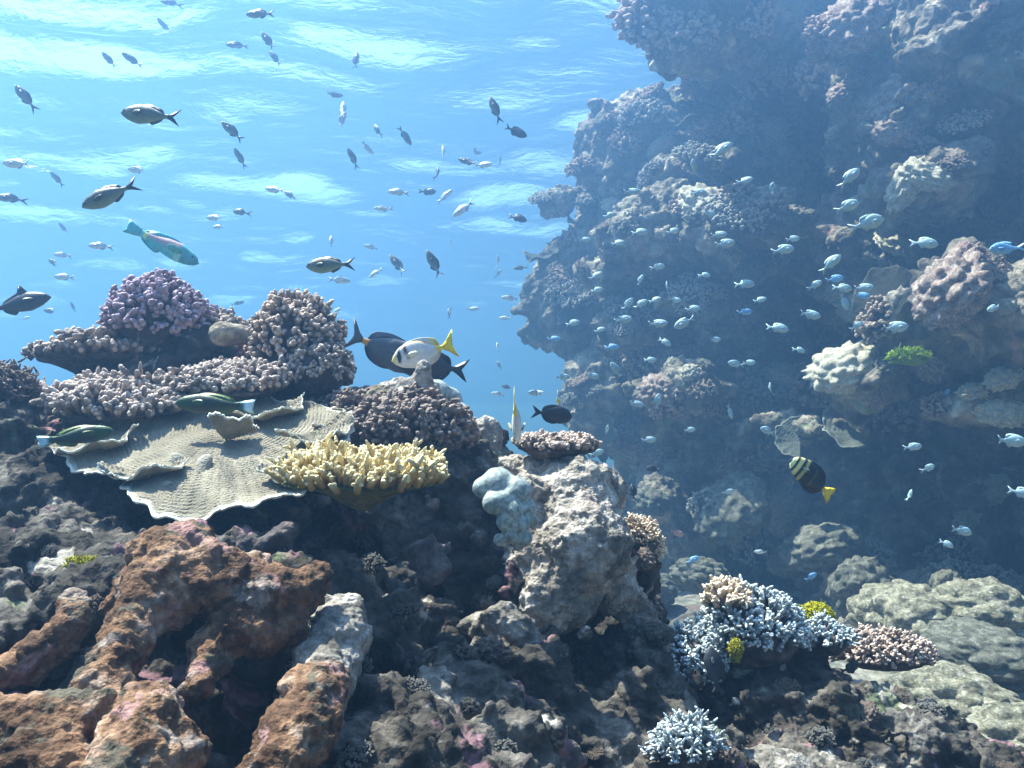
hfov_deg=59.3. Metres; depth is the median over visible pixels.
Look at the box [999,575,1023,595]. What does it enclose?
lumpy coral
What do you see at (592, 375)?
chromis
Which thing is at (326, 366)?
knobby coral
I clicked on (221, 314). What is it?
knobby coral
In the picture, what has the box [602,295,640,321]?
bushy coral
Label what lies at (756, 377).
bushy coral
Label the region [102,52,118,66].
damselfish
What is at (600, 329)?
chromis
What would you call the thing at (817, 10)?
bushy coral
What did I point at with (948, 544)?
chromis
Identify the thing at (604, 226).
shelf coral
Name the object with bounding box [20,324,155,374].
knobby coral
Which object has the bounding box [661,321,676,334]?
lumpy coral
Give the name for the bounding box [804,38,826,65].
lumpy coral
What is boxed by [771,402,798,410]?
bushy coral
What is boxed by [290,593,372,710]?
rock pillar
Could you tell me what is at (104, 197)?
damselfish
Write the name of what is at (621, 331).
bushy coral
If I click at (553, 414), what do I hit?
damselfish
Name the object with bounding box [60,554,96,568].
algae tuft
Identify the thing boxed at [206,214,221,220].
damselfish
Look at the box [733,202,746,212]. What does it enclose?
bushy coral
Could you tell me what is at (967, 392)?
lumpy coral
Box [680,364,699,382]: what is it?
lumpy coral
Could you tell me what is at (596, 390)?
bushy coral
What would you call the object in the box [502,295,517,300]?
damselfish
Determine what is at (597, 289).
chromis
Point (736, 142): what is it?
lumpy coral
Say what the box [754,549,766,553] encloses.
damselfish
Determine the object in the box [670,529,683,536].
reef fish
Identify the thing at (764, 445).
bushy coral
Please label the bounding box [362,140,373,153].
damselfish
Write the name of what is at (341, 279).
damselfish
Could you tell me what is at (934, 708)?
bushy coral
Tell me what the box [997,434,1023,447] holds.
chromis
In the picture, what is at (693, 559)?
chromis
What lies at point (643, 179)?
bushy coral
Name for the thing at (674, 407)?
bushy coral
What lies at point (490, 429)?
rock outcrop
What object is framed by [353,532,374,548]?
bushy coral
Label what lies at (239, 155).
damselfish
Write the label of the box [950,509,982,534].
lumpy coral
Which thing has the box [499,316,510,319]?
damselfish
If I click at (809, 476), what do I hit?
sailfin tang
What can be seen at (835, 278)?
chromis
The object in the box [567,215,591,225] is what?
leaf coral
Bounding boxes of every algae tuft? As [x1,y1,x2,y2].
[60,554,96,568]
[727,637,744,663]
[800,600,836,623]
[883,343,936,366]
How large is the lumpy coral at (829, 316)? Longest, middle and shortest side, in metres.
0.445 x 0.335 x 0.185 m
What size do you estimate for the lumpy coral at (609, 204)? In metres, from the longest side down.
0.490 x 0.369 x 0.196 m
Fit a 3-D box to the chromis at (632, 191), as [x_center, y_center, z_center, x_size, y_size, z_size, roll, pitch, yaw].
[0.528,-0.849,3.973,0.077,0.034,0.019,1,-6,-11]
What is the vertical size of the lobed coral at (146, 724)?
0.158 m
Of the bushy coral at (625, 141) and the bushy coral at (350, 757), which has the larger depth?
the bushy coral at (625, 141)
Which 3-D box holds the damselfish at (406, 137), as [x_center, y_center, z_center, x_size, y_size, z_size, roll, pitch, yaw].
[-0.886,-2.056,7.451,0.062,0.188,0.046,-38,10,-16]
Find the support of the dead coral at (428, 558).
on the reef rock
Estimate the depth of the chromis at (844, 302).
3.51 m
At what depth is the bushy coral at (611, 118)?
11.07 m
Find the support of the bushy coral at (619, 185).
on the reef wall
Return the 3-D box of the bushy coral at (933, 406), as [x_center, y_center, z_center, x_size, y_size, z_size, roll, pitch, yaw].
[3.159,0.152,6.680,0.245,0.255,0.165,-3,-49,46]
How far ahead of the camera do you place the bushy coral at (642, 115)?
10.79 m
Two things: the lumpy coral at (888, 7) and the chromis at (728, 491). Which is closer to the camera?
the chromis at (728, 491)
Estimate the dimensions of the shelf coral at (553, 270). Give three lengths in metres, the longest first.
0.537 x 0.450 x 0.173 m
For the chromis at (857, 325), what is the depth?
4.64 m
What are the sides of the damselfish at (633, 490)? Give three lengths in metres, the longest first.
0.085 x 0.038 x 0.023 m
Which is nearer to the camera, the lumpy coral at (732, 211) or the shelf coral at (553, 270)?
the lumpy coral at (732, 211)
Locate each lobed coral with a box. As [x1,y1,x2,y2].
[0,587,94,693]
[0,685,120,767]
[67,519,251,689]
[80,679,212,767]
[177,550,333,703]
[235,658,351,767]
[433,379,466,405]
[472,467,537,550]
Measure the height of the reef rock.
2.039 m
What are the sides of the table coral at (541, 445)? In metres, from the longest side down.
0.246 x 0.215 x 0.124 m
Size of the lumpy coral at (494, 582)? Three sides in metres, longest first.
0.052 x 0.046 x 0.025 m
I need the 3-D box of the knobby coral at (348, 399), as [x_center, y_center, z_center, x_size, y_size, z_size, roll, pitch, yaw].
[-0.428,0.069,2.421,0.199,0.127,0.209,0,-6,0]
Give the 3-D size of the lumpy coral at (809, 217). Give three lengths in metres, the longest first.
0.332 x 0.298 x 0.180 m
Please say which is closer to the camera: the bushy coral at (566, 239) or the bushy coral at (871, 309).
the bushy coral at (871, 309)
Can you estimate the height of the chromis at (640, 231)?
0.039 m
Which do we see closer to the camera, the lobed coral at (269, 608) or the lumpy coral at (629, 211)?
the lobed coral at (269, 608)
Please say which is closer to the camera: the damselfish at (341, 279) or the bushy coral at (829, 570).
the damselfish at (341, 279)
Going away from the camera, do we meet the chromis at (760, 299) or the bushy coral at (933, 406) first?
the chromis at (760, 299)
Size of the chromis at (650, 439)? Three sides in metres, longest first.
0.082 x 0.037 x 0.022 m
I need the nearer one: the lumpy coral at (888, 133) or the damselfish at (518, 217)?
the lumpy coral at (888, 133)
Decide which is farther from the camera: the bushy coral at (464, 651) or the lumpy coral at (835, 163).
the lumpy coral at (835, 163)
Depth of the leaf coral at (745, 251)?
8.67 m
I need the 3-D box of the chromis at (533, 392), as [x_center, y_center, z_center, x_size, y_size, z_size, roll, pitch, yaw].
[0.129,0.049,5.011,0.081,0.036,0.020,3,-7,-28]
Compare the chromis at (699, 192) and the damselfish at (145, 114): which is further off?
the chromis at (699, 192)
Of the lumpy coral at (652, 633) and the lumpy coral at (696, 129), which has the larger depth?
the lumpy coral at (696, 129)
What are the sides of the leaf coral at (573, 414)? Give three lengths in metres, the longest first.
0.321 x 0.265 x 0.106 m
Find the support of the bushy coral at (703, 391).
on the reef wall
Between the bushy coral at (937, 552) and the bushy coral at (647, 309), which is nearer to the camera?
the bushy coral at (937, 552)
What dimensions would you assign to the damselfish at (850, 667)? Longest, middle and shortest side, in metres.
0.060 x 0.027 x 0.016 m
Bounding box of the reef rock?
[0,315,1023,767]
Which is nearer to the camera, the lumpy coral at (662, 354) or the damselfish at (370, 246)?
the lumpy coral at (662, 354)
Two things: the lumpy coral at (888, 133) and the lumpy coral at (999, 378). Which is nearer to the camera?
the lumpy coral at (999, 378)
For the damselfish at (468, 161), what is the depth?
8.02 m
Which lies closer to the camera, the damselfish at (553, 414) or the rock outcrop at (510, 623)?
the rock outcrop at (510, 623)
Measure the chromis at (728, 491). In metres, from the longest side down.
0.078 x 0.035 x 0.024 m
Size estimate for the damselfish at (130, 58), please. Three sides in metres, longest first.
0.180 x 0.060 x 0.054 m
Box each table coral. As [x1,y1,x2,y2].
[263,431,449,510]
[511,429,602,461]
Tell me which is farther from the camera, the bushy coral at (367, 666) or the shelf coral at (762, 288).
the shelf coral at (762, 288)
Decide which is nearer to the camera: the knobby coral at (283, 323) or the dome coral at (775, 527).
the knobby coral at (283, 323)
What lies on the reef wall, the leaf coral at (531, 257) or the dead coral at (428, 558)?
the leaf coral at (531, 257)
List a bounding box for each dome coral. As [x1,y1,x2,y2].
[646,136,673,161]
[763,511,811,540]
[896,569,925,582]
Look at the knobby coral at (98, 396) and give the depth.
2.20 m
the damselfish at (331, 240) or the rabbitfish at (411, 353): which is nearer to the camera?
the rabbitfish at (411, 353)
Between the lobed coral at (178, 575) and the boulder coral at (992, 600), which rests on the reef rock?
the lobed coral at (178, 575)
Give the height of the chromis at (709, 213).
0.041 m
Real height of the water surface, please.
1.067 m
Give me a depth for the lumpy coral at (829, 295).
9.04 m
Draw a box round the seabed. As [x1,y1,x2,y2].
[664,589,1023,700]
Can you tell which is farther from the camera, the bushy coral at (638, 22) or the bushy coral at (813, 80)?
the bushy coral at (813, 80)
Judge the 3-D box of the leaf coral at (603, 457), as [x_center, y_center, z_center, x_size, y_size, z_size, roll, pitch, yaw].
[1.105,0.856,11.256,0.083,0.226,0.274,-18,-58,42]
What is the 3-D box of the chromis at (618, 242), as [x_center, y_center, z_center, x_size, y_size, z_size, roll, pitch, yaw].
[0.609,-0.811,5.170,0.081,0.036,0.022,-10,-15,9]
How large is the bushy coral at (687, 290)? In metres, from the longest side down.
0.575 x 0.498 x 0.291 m
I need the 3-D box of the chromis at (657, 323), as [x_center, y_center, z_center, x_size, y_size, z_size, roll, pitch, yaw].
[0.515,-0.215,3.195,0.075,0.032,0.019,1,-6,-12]
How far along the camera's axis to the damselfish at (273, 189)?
6.85 m
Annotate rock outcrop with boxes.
[365,360,440,396]
[456,600,540,648]
[476,415,503,454]
[497,454,672,654]
[740,744,816,767]
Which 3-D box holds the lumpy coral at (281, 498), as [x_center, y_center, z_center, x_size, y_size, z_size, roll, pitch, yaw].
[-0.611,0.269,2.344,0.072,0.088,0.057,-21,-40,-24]
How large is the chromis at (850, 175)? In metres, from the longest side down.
0.086 x 0.039 x 0.038 m
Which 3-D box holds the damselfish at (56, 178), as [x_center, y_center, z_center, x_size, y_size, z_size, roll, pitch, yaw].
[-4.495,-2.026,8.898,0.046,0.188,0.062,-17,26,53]
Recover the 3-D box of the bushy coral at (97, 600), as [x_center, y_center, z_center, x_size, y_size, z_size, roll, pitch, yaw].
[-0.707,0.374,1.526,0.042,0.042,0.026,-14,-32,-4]
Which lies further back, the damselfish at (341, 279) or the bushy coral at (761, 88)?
the bushy coral at (761, 88)
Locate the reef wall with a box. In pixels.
[510,0,1023,623]
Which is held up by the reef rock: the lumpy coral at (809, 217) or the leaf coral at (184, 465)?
the leaf coral at (184, 465)
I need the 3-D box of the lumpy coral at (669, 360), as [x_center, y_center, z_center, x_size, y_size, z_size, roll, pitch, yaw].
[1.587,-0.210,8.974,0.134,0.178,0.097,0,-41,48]
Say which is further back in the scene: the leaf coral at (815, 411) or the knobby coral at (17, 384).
the leaf coral at (815, 411)
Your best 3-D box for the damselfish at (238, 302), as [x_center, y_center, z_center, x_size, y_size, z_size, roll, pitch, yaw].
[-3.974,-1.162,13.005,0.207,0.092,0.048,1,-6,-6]
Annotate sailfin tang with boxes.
[790,457,835,502]
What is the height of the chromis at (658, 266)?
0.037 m
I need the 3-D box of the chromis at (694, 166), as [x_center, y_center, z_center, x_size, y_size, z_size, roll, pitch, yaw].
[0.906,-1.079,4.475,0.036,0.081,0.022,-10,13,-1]
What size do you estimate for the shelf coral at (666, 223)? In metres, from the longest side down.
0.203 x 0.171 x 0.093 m
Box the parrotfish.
[122,219,198,265]
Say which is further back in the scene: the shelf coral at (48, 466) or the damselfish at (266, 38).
the damselfish at (266, 38)
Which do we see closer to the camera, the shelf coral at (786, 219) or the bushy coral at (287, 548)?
the bushy coral at (287, 548)
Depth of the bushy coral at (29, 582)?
1.68 m
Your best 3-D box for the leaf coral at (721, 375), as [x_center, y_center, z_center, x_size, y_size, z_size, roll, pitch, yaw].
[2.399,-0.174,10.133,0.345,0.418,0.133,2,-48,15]
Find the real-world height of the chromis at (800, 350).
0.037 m
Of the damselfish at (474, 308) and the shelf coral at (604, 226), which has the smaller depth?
the shelf coral at (604, 226)
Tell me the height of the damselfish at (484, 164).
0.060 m
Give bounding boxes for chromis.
[528,390,540,395]
[547,336,560,341]
[556,373,569,379]
[566,319,579,326]
[580,237,590,242]
[584,372,599,378]
[588,271,602,279]
[588,449,603,456]
[591,287,602,293]
[594,327,604,332]
[603,212,615,218]
[604,344,618,349]
[610,362,621,378]
[611,240,624,245]
[614,315,631,323]
[623,298,633,310]
[624,188,639,194]
[630,401,643,406]
[631,228,647,235]
[633,299,647,310]
[637,275,643,285]
[642,436,655,442]
[644,357,655,362]
[648,319,667,327]
[649,263,664,270]
[650,297,660,302]
[654,393,660,409]
[658,338,670,345]
[666,228,678,233]
[669,297,680,302]
[674,315,695,328]
[684,427,694,432]
[685,305,699,311]
[686,556,698,564]
[690,189,705,196]
[691,159,697,175]
[698,272,709,277]
[704,210,715,216]
[710,142,732,159]
[711,231,726,237]
[711,337,720,342]
[715,239,734,248]
[722,489,733,494]
[727,405,732,418]
[728,360,743,367]
[734,279,754,287]
[736,177,752,183]
[737,308,751,314]
[743,360,755,365]
[754,297,766,302]
[760,426,773,435]
[765,323,788,332]
[769,182,774,193]
[771,244,793,254]
[786,235,799,242]
[792,347,804,352]
[801,310,820,319]
[806,280,821,290]
[818,254,840,276]
[826,275,843,282]
[831,284,851,291]
[833,199,859,215]
[836,168,859,189]
[840,293,848,309]
[847,214,883,234]
[850,321,862,330]
[855,283,873,291]
[855,292,870,298]
[884,321,908,333]
[903,443,921,450]
[904,489,912,499]
[909,237,938,247]
[920,464,934,472]
[939,539,953,547]
[952,525,971,535]
[987,304,999,311]
[989,241,1023,254]
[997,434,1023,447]
[1007,486,1023,497]
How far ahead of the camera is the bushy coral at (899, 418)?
9.80 m
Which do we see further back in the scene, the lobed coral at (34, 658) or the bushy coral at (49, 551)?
the bushy coral at (49, 551)
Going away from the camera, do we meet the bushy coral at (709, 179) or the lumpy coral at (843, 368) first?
the lumpy coral at (843, 368)
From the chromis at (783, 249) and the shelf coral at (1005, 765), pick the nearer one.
the shelf coral at (1005, 765)
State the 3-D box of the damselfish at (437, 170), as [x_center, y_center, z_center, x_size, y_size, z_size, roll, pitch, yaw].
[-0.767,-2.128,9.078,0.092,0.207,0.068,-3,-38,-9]
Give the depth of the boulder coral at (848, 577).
6.47 m
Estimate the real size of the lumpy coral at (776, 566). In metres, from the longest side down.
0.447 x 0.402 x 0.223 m
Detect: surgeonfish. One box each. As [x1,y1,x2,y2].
[344,317,406,372]
[399,353,469,382]
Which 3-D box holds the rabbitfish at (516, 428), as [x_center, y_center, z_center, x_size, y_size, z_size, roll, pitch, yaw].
[0.009,0.080,2.027,0.040,0.077,0.169,0,-32,4]
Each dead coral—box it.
[235,521,299,555]
[404,533,451,587]
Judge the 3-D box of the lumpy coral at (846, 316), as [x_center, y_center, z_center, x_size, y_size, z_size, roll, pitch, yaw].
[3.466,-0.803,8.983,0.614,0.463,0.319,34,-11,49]
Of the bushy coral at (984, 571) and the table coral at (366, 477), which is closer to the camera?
the table coral at (366, 477)
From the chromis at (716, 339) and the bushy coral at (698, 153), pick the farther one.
the bushy coral at (698, 153)
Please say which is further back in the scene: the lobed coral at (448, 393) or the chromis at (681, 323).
the chromis at (681, 323)
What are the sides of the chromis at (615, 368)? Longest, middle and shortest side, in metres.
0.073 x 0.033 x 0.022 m
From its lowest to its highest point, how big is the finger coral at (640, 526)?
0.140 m
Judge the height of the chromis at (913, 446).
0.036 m
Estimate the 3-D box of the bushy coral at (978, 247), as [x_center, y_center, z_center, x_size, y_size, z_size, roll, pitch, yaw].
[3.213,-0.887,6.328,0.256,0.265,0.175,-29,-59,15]
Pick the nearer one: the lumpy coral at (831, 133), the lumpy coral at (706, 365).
the lumpy coral at (706, 365)
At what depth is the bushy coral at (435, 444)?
2.20 m
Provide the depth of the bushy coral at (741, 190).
8.88 m
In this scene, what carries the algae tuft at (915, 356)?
on the reef wall
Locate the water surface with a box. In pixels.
[0,0,680,404]
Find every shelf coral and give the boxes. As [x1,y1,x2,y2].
[39,462,57,469]
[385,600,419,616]
[527,189,556,206]
[547,260,572,287]
[557,288,592,308]
[567,372,589,387]
[569,278,594,302]
[571,187,600,204]
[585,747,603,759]
[596,220,609,229]
[599,247,620,254]
[634,81,664,100]
[655,219,671,227]
[658,130,684,136]
[667,158,703,178]
[695,192,767,232]
[699,323,729,335]
[746,280,769,294]
[769,211,791,223]
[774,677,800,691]
[933,108,993,134]
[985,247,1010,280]
[995,760,1018,767]
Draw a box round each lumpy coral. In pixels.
[111,572,119,583]
[273,496,286,500]
[473,635,513,665]
[485,575,502,589]
[527,323,545,340]
[593,118,605,128]
[600,196,621,212]
[618,433,647,461]
[620,99,636,111]
[622,207,636,217]
[632,486,672,516]
[634,621,676,645]
[635,547,655,570]
[636,373,674,409]
[648,239,668,256]
[651,340,704,371]
[658,680,683,700]
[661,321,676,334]
[663,458,682,472]
[664,356,675,366]
[665,222,682,244]
[669,97,693,113]
[676,182,719,215]
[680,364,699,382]
[681,116,725,140]
[692,471,776,545]
[697,358,715,372]
[707,207,734,227]
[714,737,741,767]
[724,138,746,150]
[732,254,766,288]
[733,348,744,358]
[757,183,792,201]
[763,362,801,387]
[767,59,799,91]
[767,541,804,577]
[778,519,865,572]
[796,209,820,227]
[802,340,881,394]
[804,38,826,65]
[811,330,845,361]
[818,307,844,325]
[819,0,890,57]
[821,279,851,303]
[823,151,847,177]
[824,124,839,140]
[825,80,855,107]
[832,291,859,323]
[841,69,868,89]
[857,72,956,124]
[857,699,880,726]
[867,386,889,410]
[868,116,925,148]
[872,356,905,378]
[873,231,921,257]
[882,0,896,26]
[884,155,924,214]
[890,486,939,516]
[897,159,959,192]
[907,246,993,331]
[909,374,938,398]
[913,357,955,384]
[932,229,953,247]
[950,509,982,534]
[953,382,989,401]
[969,397,1023,428]
[973,15,1023,51]
[976,136,996,157]
[980,366,1023,392]
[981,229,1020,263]
[982,471,1012,506]
[994,298,1018,314]
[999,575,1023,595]
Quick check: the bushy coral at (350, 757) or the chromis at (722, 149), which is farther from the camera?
the chromis at (722, 149)
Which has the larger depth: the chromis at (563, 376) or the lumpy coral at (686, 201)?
the lumpy coral at (686, 201)
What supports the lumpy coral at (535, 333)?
on the reef wall
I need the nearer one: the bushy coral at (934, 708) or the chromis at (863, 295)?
the bushy coral at (934, 708)
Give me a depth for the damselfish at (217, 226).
9.94 m
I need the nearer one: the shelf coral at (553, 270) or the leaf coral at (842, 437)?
the leaf coral at (842, 437)
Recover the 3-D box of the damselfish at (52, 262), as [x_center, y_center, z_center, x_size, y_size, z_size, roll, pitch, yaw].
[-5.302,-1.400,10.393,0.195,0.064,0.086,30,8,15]
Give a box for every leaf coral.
[38,392,354,520]
[523,236,562,262]
[557,299,601,324]
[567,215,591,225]
[567,408,580,416]
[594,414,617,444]
[597,453,607,462]
[673,110,701,129]
[673,317,695,327]
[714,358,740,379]
[729,422,762,443]
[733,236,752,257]
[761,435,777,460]
[775,416,825,456]
[798,406,822,420]
[822,405,865,447]
[852,265,911,331]
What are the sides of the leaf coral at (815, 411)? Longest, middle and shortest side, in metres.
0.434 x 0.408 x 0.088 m
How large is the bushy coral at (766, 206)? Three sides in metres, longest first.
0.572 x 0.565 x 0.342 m
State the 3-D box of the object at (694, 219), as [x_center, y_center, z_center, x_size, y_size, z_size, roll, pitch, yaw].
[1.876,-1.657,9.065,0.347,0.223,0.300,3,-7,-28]
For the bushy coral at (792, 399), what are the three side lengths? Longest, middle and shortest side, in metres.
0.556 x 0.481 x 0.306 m
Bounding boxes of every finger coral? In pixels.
[625,512,667,559]
[638,706,731,767]
[666,618,730,690]
[693,574,813,669]
[699,574,752,617]
[808,609,862,656]
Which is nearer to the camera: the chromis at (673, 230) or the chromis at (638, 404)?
the chromis at (638, 404)
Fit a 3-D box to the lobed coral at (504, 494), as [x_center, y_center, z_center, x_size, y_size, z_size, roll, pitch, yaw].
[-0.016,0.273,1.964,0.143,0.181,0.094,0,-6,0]
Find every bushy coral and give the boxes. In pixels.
[24,578,34,587]
[41,543,59,557]
[89,593,104,614]
[282,541,291,552]
[284,661,291,670]
[334,739,374,767]
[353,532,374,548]
[356,552,386,574]
[361,655,372,673]
[404,675,430,694]
[425,424,456,448]
[454,641,473,659]
[459,697,480,714]
[494,736,516,752]
[543,281,572,306]
[554,224,579,251]
[560,392,583,405]
[562,155,596,177]
[574,260,590,275]
[584,384,603,396]
[602,110,620,127]
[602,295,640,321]
[605,0,672,51]
[606,323,633,337]
[607,126,644,156]
[607,216,640,237]
[608,353,625,365]
[612,179,628,192]
[617,99,667,130]
[619,367,638,380]
[620,345,655,379]
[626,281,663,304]
[636,155,664,189]
[637,206,654,215]
[637,300,664,319]
[643,159,664,172]
[644,44,667,62]
[645,380,684,419]
[649,599,662,620]
[656,5,721,51]
[667,272,713,315]
[668,192,682,216]
[671,140,727,173]
[678,80,704,92]
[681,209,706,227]
[686,379,717,402]
[686,487,714,514]
[689,171,723,186]
[692,132,717,145]
[695,25,720,50]
[697,282,729,303]
[718,100,757,141]
[718,180,760,199]
[721,245,738,257]
[726,0,776,39]
[729,530,777,572]
[731,298,758,323]
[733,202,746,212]
[734,75,783,101]
[734,118,764,138]
[736,359,771,392]
[739,191,789,229]
[740,389,769,408]
[750,226,772,235]
[752,381,787,402]
[752,402,771,413]
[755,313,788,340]
[756,434,779,452]
[761,722,773,734]
[766,243,794,267]
[769,451,794,472]
[771,381,799,403]
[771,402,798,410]
[778,328,798,343]
[787,360,830,411]
[793,58,830,100]
[800,11,839,46]
[804,1,830,16]
[804,725,836,748]
[818,569,832,573]
[854,295,899,345]
[855,757,872,767]
[863,538,896,571]
[866,400,928,435]
[901,135,943,156]
[913,535,985,568]
[916,700,947,720]
[920,391,949,418]
[921,556,976,583]
[936,153,971,172]
[959,241,990,261]
[968,563,1017,579]
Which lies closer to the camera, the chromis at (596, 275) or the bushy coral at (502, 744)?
the bushy coral at (502, 744)
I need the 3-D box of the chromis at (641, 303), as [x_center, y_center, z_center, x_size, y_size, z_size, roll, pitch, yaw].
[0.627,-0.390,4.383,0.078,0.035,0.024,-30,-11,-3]
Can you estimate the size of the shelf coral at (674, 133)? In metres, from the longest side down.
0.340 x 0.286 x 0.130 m
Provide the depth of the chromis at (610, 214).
5.08 m
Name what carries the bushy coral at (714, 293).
on the reef wall
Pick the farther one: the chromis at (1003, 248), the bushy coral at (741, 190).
the bushy coral at (741, 190)
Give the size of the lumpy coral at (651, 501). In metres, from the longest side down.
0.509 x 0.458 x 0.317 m
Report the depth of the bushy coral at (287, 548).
1.88 m
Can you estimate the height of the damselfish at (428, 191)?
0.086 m
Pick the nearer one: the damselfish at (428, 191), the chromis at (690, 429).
the chromis at (690, 429)
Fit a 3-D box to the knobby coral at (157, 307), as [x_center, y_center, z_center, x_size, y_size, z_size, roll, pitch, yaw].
[-1.020,-0.203,2.591,0.324,0.265,0.296,0,-6,0]
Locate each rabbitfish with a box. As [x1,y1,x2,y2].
[392,330,459,367]
[508,396,524,442]
[556,389,562,406]
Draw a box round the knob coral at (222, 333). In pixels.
[209,321,250,345]
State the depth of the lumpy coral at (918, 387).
10.00 m
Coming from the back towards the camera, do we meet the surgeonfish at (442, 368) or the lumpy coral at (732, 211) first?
the lumpy coral at (732, 211)
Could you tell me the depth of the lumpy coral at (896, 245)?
8.48 m
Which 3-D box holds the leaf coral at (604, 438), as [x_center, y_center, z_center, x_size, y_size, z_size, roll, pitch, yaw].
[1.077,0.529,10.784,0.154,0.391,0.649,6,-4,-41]
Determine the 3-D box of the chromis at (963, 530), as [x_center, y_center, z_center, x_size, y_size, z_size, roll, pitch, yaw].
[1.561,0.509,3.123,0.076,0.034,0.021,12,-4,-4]
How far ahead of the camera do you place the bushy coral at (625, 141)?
10.87 m
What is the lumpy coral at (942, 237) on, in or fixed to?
on the reef wall
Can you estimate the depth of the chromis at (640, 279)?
5.55 m
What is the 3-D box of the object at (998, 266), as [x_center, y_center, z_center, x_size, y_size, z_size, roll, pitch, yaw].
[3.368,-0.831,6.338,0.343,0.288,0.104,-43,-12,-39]
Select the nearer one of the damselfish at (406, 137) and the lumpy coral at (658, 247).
the damselfish at (406, 137)
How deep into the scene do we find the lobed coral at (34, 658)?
1.36 m
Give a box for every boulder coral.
[657,573,678,606]
[668,556,730,594]
[825,555,895,618]
[845,579,951,638]
[886,660,1020,717]
[919,616,1023,692]
[929,569,961,588]
[935,576,1023,637]
[959,693,1023,746]
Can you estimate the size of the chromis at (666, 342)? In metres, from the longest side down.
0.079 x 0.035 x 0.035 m
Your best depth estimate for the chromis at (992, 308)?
4.08 m
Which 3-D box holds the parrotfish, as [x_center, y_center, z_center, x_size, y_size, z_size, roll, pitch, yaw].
[-1.131,-0.453,2.914,0.259,0.072,0.061,27,-9,-5]
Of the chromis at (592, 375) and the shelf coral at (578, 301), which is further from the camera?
the shelf coral at (578, 301)
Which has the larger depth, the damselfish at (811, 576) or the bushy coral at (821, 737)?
the damselfish at (811, 576)
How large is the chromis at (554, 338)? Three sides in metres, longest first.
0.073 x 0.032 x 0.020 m
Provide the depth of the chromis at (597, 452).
4.77 m
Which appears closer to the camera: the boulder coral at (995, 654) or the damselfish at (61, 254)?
the boulder coral at (995, 654)
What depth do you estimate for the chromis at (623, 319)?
3.90 m
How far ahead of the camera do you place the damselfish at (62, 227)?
12.99 m
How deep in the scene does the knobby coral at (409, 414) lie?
2.20 m
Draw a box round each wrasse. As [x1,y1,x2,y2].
[36,425,113,448]
[175,393,254,413]
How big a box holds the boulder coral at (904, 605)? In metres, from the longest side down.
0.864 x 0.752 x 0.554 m
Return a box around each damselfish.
[0,193,28,205]
[0,286,50,314]
[2,158,28,168]
[14,85,40,113]
[44,308,54,313]
[48,259,56,266]
[50,171,63,186]
[53,252,71,257]
[54,273,73,279]
[59,223,67,231]
[82,176,142,209]
[88,242,113,249]
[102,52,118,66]
[120,104,180,125]
[121,52,141,68]
[128,166,143,173]
[157,18,173,31]
[160,0,184,9]
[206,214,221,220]
[212,224,223,228]
[221,121,244,141]
[226,41,248,49]
[231,301,243,305]
[233,208,252,215]
[234,148,246,169]
[246,9,273,18]
[261,32,276,48]
[265,186,284,192]
[269,51,281,65]
[284,191,295,198]
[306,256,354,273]
[326,89,342,97]
[328,276,350,283]
[329,236,332,246]
[338,112,346,127]
[340,101,345,113]
[347,148,358,168]
[352,52,358,68]
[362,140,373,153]
[364,244,377,249]
[369,267,383,277]
[374,124,382,137]
[374,206,393,211]
[387,188,409,196]
[390,255,406,274]
[397,126,411,144]
[418,188,435,194]
[426,250,442,277]
[433,167,439,178]
[437,189,452,202]
[453,200,473,216]
[458,158,477,164]
[466,307,478,310]
[475,161,492,167]
[489,97,503,123]
[492,391,503,396]
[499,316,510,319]
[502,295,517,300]
[505,124,526,137]
[508,214,526,221]
[513,265,528,269]
[531,404,571,423]
[629,484,636,499]
[646,466,659,471]
[703,646,725,694]
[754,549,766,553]
[805,573,816,581]
[840,662,859,673]
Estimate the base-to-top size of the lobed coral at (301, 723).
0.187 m
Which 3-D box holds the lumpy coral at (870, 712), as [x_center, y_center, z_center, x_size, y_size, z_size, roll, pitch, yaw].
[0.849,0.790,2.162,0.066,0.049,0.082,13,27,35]
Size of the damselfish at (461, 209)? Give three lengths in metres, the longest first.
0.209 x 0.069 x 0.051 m
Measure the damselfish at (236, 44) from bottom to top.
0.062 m
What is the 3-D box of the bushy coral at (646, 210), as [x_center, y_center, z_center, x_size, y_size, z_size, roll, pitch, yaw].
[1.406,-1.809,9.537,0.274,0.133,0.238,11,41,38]
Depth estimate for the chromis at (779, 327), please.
2.93 m
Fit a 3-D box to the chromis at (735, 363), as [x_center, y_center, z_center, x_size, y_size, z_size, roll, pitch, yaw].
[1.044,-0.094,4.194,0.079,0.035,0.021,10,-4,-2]
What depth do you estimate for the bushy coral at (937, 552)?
9.40 m
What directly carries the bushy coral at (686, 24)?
on the reef wall
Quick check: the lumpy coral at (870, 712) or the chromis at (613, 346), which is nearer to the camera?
the lumpy coral at (870, 712)
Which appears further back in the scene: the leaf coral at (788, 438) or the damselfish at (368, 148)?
the damselfish at (368, 148)
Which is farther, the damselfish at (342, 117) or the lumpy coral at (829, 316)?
the lumpy coral at (829, 316)
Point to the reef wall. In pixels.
(960, 448)
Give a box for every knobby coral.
[0,356,45,403]
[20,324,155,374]
[29,361,191,424]
[95,268,217,349]
[162,355,295,401]
[196,304,246,324]
[243,288,347,361]
[277,335,356,395]
[320,386,369,411]
[348,382,480,452]
[829,622,939,671]
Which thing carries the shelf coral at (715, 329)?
attached to the reef wall

